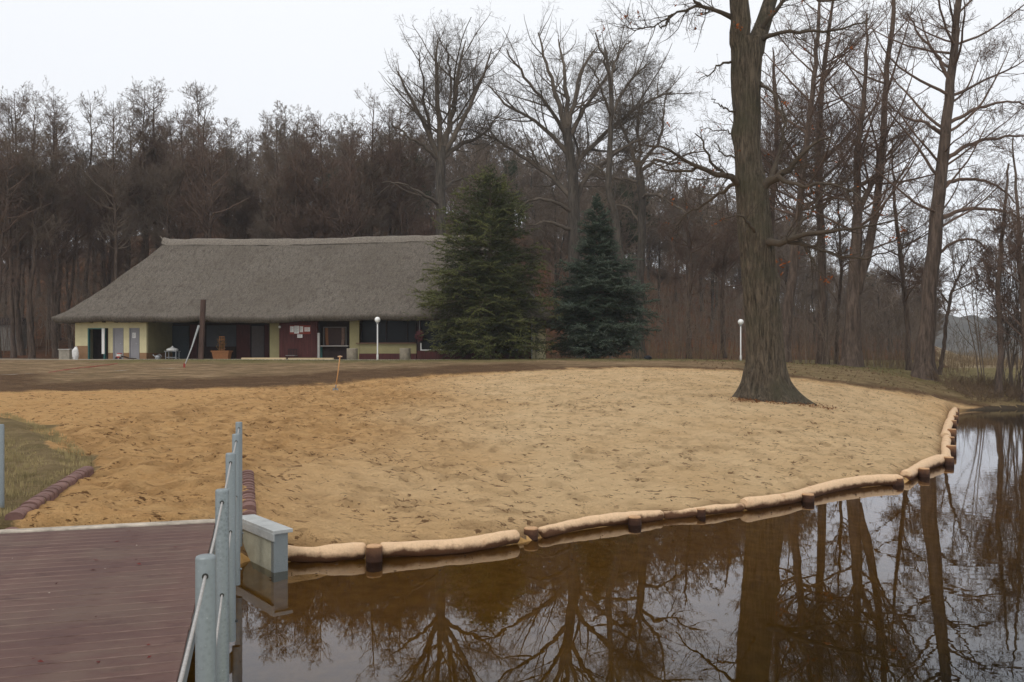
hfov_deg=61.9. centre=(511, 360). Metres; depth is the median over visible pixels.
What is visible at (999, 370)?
alder tree
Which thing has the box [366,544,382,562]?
border stake
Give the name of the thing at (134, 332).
door
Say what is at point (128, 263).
alder tree
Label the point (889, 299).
hillside tree
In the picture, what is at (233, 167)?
alder tree
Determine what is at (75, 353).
sack
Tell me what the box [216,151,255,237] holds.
hillside tree
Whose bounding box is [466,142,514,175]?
hillside tree
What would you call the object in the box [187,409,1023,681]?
lake water
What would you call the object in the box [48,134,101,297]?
alder tree
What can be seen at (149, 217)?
alder tree
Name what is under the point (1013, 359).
bank thicket
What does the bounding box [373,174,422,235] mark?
alder tree
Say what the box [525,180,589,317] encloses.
hillside tree
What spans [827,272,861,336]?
hillside tree
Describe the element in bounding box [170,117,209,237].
alder tree
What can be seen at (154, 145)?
alder tree
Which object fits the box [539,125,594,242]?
hillside tree
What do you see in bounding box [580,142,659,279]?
hillside tree
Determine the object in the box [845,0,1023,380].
alder tree
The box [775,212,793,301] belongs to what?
hillside tree
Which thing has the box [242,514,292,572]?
abutment
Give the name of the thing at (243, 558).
lake bed
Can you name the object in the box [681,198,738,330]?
hillside tree
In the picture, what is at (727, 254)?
crest brush
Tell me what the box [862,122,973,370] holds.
alder tree
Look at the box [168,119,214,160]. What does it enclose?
hillside tree
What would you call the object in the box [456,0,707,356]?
oak tree
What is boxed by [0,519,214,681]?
jetty
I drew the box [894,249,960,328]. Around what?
hillside tree
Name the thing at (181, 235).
alder tree
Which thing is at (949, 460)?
border stake
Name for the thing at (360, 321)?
window frame
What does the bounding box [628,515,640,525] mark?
border stake
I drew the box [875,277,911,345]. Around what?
hillside tree
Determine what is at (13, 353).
alder tree
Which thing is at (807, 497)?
border stake
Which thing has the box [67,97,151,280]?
alder tree
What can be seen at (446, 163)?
hillside tree
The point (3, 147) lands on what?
alder tree
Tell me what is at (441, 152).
oak tree
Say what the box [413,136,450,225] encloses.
hillside tree
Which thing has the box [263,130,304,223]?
hillside tree
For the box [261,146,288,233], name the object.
hillside tree
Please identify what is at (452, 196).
hillside tree
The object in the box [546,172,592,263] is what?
hillside tree
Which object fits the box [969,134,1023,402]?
alder tree
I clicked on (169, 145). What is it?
hillside tree
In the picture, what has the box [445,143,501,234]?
hillside tree
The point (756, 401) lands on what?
oak litter
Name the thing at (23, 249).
alder tree
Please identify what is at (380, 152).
alder tree
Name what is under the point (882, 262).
hillside tree
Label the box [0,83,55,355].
alder tree
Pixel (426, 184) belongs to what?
hillside tree
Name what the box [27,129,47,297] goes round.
alder tree
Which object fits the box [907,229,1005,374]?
alder tree
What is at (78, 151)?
alder tree
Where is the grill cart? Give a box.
[164,346,180,358]
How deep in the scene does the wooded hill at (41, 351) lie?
93.30 m
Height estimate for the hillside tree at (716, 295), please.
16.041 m
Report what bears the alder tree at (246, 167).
on the wooded hill at (41, 351)
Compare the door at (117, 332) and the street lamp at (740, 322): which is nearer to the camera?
the street lamp at (740, 322)
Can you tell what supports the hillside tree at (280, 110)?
on the wooded hill at (41, 351)
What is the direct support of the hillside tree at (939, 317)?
on the wooded hill at (41, 351)
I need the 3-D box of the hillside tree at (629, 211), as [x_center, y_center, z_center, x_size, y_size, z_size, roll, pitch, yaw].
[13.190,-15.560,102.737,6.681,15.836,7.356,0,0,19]
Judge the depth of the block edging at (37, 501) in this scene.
9.95 m
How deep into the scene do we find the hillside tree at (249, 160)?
153.78 m
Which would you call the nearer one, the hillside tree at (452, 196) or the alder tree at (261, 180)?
the alder tree at (261, 180)
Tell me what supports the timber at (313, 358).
on the lawn at (173, 374)
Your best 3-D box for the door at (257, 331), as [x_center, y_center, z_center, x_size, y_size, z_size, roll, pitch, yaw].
[-16.602,-1.160,55.746,0.833,2.142,0.060,0,0,6]
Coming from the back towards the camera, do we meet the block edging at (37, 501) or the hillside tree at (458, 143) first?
the hillside tree at (458, 143)
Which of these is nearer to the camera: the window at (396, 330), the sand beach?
the sand beach
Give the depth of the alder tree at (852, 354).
49.65 m
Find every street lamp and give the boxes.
[375,317,379,359]
[738,319,743,359]
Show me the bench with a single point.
(288, 355)
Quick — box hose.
[52,363,117,371]
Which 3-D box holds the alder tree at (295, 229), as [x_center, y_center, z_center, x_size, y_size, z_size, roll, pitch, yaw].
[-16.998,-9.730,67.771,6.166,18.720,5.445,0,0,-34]
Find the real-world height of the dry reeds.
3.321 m
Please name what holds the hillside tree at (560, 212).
on the wooded hill at (41, 351)
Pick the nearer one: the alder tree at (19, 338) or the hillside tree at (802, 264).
the alder tree at (19, 338)
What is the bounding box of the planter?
[211,336,232,358]
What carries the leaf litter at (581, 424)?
on the sand beach
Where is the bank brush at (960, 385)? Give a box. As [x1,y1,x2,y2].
[924,370,1023,402]
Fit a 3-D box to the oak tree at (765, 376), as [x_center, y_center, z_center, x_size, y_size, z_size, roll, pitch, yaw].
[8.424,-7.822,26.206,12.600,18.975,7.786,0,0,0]
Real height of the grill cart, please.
0.860 m
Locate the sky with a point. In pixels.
(316, 54)
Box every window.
[362,320,416,342]
[421,320,524,349]
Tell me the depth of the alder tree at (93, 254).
90.73 m
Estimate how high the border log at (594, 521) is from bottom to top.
0.202 m
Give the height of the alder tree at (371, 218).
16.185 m
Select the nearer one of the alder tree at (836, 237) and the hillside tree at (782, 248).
the alder tree at (836, 237)
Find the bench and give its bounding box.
[285,349,297,358]
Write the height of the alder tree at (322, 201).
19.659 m
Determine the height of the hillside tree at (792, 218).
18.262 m
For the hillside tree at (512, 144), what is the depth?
152.16 m
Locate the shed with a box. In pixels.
[0,318,26,350]
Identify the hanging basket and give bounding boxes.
[414,321,423,341]
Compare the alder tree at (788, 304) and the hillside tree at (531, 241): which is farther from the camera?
the hillside tree at (531, 241)
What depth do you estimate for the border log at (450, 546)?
9.92 m
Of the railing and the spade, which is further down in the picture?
the railing
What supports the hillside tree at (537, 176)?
on the wooded hill at (41, 351)
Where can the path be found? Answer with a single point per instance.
(276, 359)
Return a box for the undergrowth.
[638,275,920,370]
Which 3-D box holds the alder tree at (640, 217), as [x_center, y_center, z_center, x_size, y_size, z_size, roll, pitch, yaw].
[9.983,-11.336,64.632,7.299,22.825,13.161,0,0,-40]
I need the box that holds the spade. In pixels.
[333,356,341,390]
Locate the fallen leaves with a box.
[32,541,175,662]
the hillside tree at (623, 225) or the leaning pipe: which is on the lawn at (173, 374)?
the leaning pipe
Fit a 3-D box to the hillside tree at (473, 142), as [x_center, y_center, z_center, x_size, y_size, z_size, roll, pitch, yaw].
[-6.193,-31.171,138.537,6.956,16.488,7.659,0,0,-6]
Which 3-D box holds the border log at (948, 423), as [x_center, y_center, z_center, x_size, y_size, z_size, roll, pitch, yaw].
[13.837,2.151,27.102,0.297,0.295,7.044,0,0,28]
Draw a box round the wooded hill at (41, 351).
[0,215,949,367]
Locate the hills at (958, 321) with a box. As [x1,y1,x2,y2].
[839,314,1021,358]
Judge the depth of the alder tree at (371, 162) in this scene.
72.47 m
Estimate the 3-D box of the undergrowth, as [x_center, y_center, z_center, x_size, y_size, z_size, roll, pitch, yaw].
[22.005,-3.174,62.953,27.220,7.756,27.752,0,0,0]
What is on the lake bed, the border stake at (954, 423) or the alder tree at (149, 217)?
the border stake at (954, 423)
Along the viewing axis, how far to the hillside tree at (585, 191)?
107.48 m
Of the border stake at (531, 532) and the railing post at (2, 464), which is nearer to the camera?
the railing post at (2, 464)
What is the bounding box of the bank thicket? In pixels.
[908,167,1023,390]
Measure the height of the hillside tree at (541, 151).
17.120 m
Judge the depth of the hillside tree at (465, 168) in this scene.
108.86 m
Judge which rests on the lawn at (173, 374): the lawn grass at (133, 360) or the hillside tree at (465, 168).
the lawn grass at (133, 360)
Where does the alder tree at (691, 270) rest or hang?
on the lawn at (173, 374)
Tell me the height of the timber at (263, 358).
0.130 m
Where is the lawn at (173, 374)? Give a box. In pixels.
[0,359,1023,544]
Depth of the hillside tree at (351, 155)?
119.61 m
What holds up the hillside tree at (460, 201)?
on the wooded hill at (41, 351)
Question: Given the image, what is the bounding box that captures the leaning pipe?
[183,325,199,367]
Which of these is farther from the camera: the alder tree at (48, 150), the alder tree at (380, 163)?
the alder tree at (380, 163)
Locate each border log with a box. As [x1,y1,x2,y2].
[288,542,365,561]
[380,530,519,557]
[538,510,663,537]
[663,503,744,518]
[740,474,903,509]
[900,454,947,479]
[940,417,953,436]
[941,435,950,455]
[947,407,957,418]
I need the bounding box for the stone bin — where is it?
[58,349,72,358]
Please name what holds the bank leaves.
on the lawn at (173, 374)
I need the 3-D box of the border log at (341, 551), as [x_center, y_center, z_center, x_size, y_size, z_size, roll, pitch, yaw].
[-2.120,2.178,9.611,0.938,0.224,0.228,0,0,-9]
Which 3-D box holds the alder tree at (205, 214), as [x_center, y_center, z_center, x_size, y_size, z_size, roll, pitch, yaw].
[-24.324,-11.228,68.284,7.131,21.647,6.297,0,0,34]
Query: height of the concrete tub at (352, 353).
0.660 m
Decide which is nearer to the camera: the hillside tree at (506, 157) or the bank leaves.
the bank leaves
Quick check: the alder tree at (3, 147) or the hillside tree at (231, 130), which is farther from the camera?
the hillside tree at (231, 130)
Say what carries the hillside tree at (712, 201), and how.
on the wooded hill at (41, 351)
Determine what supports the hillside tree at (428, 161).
on the wooded hill at (41, 351)
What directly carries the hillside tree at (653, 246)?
on the wooded hill at (41, 351)
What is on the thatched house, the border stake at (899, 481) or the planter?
the planter
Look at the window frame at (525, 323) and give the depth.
51.48 m
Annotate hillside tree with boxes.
[133,133,183,219]
[152,124,180,227]
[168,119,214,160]
[205,126,234,190]
[207,117,256,190]
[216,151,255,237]
[219,134,254,172]
[222,138,251,172]
[233,134,260,175]
[242,145,260,179]
[248,128,274,178]
[252,131,287,176]
[255,105,318,179]
[261,99,298,166]
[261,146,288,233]
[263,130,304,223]
[275,117,327,231]
[314,144,338,173]
[314,147,346,228]
[318,115,358,171]
[321,112,366,162]
[326,109,369,174]
[337,140,368,179]
[364,116,401,174]
[386,107,449,227]
[388,135,435,231]
[400,115,451,218]
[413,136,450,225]
[425,150,481,234]
[428,129,466,213]
[428,138,476,234]
[445,137,523,241]
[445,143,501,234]
[448,126,473,174]
[454,131,505,195]
[455,113,496,192]
[465,126,506,171]
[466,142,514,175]
[487,129,524,172]
[491,119,531,176]
[497,144,538,229]
[507,185,560,291]
[510,138,550,204]
[515,128,565,258]
[520,136,553,189]
[521,147,567,256]
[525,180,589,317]
[534,130,587,246]
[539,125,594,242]
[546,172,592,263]
[553,180,606,284]
[559,128,606,200]
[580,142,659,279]
[581,163,620,208]
[586,145,615,198]
[588,153,669,284]
[592,159,629,256]
[602,168,647,263]
[629,163,679,279]
[643,164,667,265]
[645,202,680,304]
[650,158,702,281]
[652,163,681,270]
[663,158,733,275]
[672,161,736,310]
[681,186,739,319]
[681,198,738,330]
[714,190,741,309]
[735,194,812,309]
[774,176,834,306]
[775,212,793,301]
[776,195,816,297]
[780,226,814,315]
[785,251,816,325]
[787,205,825,307]
[794,263,834,340]
[806,254,842,321]
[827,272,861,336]
[832,260,846,323]
[834,262,878,337]
[860,272,901,352]
[862,259,899,340]
[871,261,911,351]
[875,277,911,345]
[884,263,920,321]
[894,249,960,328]
[897,269,940,334]
[918,298,947,339]
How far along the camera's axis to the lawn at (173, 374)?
37.96 m
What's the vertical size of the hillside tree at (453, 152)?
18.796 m
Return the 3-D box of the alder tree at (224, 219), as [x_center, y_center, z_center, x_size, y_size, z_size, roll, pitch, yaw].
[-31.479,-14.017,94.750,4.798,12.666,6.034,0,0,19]
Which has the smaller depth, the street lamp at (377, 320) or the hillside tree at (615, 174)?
the street lamp at (377, 320)
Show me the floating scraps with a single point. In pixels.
(589, 540)
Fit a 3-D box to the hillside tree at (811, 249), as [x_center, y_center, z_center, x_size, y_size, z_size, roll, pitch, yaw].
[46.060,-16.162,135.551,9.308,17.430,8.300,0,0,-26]
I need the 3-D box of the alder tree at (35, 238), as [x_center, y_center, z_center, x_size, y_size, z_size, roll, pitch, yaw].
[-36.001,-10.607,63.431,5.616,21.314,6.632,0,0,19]
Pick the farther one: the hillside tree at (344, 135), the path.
the hillside tree at (344, 135)
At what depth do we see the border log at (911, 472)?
17.27 m
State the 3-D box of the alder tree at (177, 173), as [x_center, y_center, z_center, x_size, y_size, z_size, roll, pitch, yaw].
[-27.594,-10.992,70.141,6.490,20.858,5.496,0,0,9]
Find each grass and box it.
[0,412,92,516]
[97,358,925,379]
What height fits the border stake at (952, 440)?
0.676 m
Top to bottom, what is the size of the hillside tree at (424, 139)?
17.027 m
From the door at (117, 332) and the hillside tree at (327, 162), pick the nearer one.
the door at (117, 332)
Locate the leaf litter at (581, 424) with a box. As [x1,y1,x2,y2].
[91,368,942,523]
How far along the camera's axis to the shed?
73.30 m
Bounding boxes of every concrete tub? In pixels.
[346,348,357,358]
[400,348,410,358]
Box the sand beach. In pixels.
[0,366,978,556]
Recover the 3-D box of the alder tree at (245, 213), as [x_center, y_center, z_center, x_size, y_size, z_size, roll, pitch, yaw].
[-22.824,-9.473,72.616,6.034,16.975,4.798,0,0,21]
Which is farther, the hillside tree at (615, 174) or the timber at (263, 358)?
the hillside tree at (615, 174)
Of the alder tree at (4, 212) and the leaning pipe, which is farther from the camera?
the alder tree at (4, 212)
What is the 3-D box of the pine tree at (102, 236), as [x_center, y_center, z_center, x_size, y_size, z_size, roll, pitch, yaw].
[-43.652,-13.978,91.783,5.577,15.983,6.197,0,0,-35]
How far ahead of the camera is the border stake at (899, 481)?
15.32 m
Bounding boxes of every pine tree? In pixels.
[86,157,119,289]
[357,156,386,225]
[393,155,433,226]
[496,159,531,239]
[599,182,646,322]
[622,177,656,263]
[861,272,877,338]
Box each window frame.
[323,327,346,344]
[360,321,361,342]
[420,323,525,350]
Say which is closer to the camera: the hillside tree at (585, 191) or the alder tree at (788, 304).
the alder tree at (788, 304)
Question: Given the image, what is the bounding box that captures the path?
[54,358,644,359]
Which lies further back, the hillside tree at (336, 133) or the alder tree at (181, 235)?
the hillside tree at (336, 133)
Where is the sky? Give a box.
[0,0,1023,317]
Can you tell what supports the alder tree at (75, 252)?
on the wooded hill at (41, 351)
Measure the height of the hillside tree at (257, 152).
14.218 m
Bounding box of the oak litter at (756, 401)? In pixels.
[728,397,844,411]
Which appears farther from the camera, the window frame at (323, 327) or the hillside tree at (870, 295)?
the hillside tree at (870, 295)
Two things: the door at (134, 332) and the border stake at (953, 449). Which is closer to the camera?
the border stake at (953, 449)
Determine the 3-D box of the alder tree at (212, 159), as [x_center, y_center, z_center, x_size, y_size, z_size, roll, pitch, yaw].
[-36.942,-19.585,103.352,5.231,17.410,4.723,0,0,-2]
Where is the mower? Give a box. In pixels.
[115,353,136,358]
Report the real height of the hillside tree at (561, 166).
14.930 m
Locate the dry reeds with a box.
[543,338,1022,373]
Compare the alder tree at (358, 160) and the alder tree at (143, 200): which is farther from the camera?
the alder tree at (358, 160)
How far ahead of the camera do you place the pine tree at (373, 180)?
91.45 m
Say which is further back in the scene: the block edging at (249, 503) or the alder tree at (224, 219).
the alder tree at (224, 219)
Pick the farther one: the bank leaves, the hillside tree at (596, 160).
the hillside tree at (596, 160)
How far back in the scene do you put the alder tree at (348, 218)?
66.35 m
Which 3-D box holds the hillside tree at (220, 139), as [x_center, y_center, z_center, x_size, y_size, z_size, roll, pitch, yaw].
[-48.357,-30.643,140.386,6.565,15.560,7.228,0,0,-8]
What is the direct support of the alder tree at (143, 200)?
on the wooded hill at (41, 351)
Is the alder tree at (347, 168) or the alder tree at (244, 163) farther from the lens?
the alder tree at (244, 163)
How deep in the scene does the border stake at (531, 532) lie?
10.68 m
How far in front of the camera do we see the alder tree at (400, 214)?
72.93 m
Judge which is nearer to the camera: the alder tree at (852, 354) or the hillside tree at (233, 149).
the alder tree at (852, 354)
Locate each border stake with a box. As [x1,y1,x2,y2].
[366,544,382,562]
[524,526,537,539]
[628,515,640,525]
[696,508,705,516]
[802,493,814,501]
[894,478,903,485]
[918,467,929,476]
[944,456,953,464]
[946,445,956,454]
[947,429,956,437]
[948,436,954,443]
[951,420,956,426]
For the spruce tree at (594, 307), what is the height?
9.961 m
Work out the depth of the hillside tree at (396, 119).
128.06 m
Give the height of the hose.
0.415 m
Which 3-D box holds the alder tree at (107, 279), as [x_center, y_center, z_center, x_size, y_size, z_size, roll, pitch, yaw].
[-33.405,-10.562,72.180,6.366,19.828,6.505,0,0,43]
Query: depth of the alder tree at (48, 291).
79.88 m
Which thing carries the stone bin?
on the lawn at (173, 374)
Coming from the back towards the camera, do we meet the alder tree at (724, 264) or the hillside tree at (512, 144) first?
the hillside tree at (512, 144)
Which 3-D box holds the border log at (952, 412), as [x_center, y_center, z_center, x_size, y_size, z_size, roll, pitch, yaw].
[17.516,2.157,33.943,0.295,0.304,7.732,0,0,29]
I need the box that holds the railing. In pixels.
[178,422,243,681]
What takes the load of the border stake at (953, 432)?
on the lake bed
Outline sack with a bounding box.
[72,346,78,358]
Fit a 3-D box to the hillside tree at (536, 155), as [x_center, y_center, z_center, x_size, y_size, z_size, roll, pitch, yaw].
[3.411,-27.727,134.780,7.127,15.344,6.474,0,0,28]
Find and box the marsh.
[935,347,1021,367]
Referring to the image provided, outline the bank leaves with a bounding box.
[676,358,1021,405]
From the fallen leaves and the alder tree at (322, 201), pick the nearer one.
the fallen leaves
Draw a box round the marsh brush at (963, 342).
[943,309,1020,367]
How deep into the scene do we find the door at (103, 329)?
53.45 m
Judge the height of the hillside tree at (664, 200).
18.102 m
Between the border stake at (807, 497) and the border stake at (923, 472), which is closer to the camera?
the border stake at (807, 497)
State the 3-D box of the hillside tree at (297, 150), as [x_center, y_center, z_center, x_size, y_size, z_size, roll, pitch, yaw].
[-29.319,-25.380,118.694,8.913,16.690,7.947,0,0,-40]
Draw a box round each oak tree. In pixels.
[371,3,525,234]
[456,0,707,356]
[587,0,917,404]
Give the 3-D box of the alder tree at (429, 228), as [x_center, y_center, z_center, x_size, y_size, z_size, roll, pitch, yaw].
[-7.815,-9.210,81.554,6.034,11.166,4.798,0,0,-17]
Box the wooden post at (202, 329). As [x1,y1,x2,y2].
[196,299,205,359]
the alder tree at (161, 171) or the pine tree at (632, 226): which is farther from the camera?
the alder tree at (161, 171)
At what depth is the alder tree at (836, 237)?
55.87 m
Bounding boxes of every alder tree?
[0,76,78,358]
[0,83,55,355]
[0,95,46,357]
[0,100,11,256]
[0,105,31,317]
[0,106,52,358]
[4,104,83,357]
[5,131,73,352]
[10,126,60,316]
[15,86,92,339]
[26,87,85,340]
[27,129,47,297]
[40,152,103,348]
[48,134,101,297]
[59,87,116,300]
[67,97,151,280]
[72,148,109,295]
[79,116,161,289]
[91,101,162,275]
[107,80,186,249]
[108,77,187,258]
[132,155,158,259]
[136,105,202,249]
[137,114,171,244]
[144,99,216,238]
[161,80,242,238]
[161,82,254,238]
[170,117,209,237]
[191,120,253,238]
[196,125,221,206]
[207,147,274,238]
[213,183,242,236]
[223,118,269,238]
[241,111,308,238]
[241,158,261,233]
[243,109,314,238]
[259,120,338,238]
[267,107,354,237]
[278,115,334,237]
[299,139,360,237]
[302,131,377,237]
[321,124,378,235]
[329,133,366,232]
[335,83,411,236]
[345,155,394,237]
[353,97,418,235]
[365,134,395,234]
[369,101,434,235]
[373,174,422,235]
[403,205,453,235]
[571,7,688,358]
[574,74,719,356]
[655,167,738,358]
[694,0,911,363]
[695,182,788,357]
[719,34,847,236]
[725,0,937,361]
[763,0,990,366]
[808,179,882,363]
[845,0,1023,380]
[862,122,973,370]
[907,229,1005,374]
[965,163,1023,396]
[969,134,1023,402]
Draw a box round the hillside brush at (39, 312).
[0,171,945,355]
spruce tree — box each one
[400,163,563,359]
[540,193,665,358]
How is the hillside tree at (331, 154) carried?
on the wooded hill at (41, 351)
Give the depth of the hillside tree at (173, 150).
118.46 m
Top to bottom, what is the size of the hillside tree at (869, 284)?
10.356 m
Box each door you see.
[102,328,104,353]
[114,329,121,358]
[131,329,137,358]
[252,326,263,357]
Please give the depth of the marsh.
73.02 m
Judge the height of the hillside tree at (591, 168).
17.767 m
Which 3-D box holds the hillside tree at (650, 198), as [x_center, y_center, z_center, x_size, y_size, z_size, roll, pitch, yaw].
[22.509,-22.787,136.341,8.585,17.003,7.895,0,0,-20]
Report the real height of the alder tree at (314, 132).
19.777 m
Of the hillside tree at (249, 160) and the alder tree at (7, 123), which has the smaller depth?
the alder tree at (7, 123)
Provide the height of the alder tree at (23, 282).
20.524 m
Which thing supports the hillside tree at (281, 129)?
on the wooded hill at (41, 351)
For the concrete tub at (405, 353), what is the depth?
50.12 m
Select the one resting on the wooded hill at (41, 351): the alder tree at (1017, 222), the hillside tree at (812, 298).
the hillside tree at (812, 298)
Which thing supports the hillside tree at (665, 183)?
on the wooded hill at (41, 351)
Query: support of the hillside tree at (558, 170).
on the wooded hill at (41, 351)
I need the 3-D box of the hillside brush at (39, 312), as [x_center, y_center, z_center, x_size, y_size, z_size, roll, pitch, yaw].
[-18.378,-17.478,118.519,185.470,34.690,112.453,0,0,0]
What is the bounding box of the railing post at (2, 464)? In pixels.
[0,424,4,507]
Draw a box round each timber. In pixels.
[241,358,285,358]
[288,358,333,359]
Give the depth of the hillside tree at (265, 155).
131.61 m
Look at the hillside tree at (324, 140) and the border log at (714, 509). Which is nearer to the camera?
the border log at (714, 509)
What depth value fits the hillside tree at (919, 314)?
93.15 m
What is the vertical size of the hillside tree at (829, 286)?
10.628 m
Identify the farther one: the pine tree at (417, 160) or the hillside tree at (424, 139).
the hillside tree at (424, 139)
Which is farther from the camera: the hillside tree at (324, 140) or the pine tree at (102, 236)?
the hillside tree at (324, 140)
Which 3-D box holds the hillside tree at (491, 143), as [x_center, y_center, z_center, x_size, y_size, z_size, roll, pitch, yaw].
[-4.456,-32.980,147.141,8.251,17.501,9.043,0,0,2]
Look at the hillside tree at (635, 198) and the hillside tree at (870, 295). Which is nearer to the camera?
the hillside tree at (870, 295)
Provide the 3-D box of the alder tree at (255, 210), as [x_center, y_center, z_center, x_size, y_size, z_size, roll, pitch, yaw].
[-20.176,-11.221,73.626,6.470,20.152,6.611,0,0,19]
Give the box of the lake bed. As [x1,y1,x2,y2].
[240,405,1023,563]
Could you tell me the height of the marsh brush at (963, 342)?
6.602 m
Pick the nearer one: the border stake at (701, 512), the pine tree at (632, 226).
the border stake at (701, 512)
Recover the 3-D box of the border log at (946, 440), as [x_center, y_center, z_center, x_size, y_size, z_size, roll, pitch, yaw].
[10.898,2.174,21.428,0.245,0.256,5.312,0,0,27]
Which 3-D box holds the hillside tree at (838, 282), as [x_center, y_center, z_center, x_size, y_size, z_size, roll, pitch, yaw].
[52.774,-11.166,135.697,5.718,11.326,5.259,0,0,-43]
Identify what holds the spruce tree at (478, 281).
on the lawn at (173, 374)
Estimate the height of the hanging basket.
1.345 m
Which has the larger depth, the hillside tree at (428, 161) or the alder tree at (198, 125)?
the hillside tree at (428, 161)
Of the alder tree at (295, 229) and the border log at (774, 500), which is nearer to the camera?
the border log at (774, 500)
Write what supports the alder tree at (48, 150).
on the wooded hill at (41, 351)
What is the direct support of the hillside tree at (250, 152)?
on the wooded hill at (41, 351)
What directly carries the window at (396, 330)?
in the thatched house
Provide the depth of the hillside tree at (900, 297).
100.53 m
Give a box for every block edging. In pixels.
[5,466,93,528]
[242,470,256,536]
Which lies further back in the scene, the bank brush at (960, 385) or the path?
the path
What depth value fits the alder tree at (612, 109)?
60.76 m
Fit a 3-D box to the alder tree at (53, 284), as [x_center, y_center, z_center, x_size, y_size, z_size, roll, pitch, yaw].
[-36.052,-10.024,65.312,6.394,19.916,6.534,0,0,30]
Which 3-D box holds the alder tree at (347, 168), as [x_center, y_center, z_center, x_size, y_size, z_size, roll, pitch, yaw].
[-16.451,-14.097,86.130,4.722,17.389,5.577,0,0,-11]
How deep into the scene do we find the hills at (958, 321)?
480.99 m
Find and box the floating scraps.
[269,479,959,590]
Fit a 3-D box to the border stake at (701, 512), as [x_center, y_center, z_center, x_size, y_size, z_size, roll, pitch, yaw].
[2.714,2.443,12.322,0.161,0.616,0.165,0,0,0]
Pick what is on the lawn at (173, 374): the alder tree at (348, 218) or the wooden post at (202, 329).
the wooden post at (202, 329)
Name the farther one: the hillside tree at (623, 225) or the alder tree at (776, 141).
the hillside tree at (623, 225)
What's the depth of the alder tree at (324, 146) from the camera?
69.61 m
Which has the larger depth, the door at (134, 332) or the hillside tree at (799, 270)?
the hillside tree at (799, 270)
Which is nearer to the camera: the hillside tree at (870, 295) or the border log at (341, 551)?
the border log at (341, 551)
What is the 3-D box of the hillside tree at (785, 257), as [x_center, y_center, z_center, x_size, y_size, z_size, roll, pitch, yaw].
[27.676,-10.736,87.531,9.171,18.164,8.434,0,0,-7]
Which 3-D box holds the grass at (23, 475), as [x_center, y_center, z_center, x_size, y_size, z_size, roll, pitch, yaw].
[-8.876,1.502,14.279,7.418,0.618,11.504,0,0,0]
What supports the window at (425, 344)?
in the thatched house
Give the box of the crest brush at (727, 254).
[336,133,948,340]
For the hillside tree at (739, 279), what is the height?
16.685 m
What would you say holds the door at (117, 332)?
in the thatched house
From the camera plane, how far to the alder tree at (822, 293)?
53.77 m
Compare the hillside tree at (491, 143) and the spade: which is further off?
the hillside tree at (491, 143)
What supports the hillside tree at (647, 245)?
on the wooded hill at (41, 351)
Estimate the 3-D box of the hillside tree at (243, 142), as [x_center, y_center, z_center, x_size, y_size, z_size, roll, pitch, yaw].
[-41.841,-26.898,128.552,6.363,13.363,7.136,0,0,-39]
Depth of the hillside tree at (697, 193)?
113.75 m
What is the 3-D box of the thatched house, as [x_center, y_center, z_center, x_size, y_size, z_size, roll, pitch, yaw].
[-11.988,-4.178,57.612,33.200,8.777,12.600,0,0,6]
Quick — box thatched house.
[51,235,561,359]

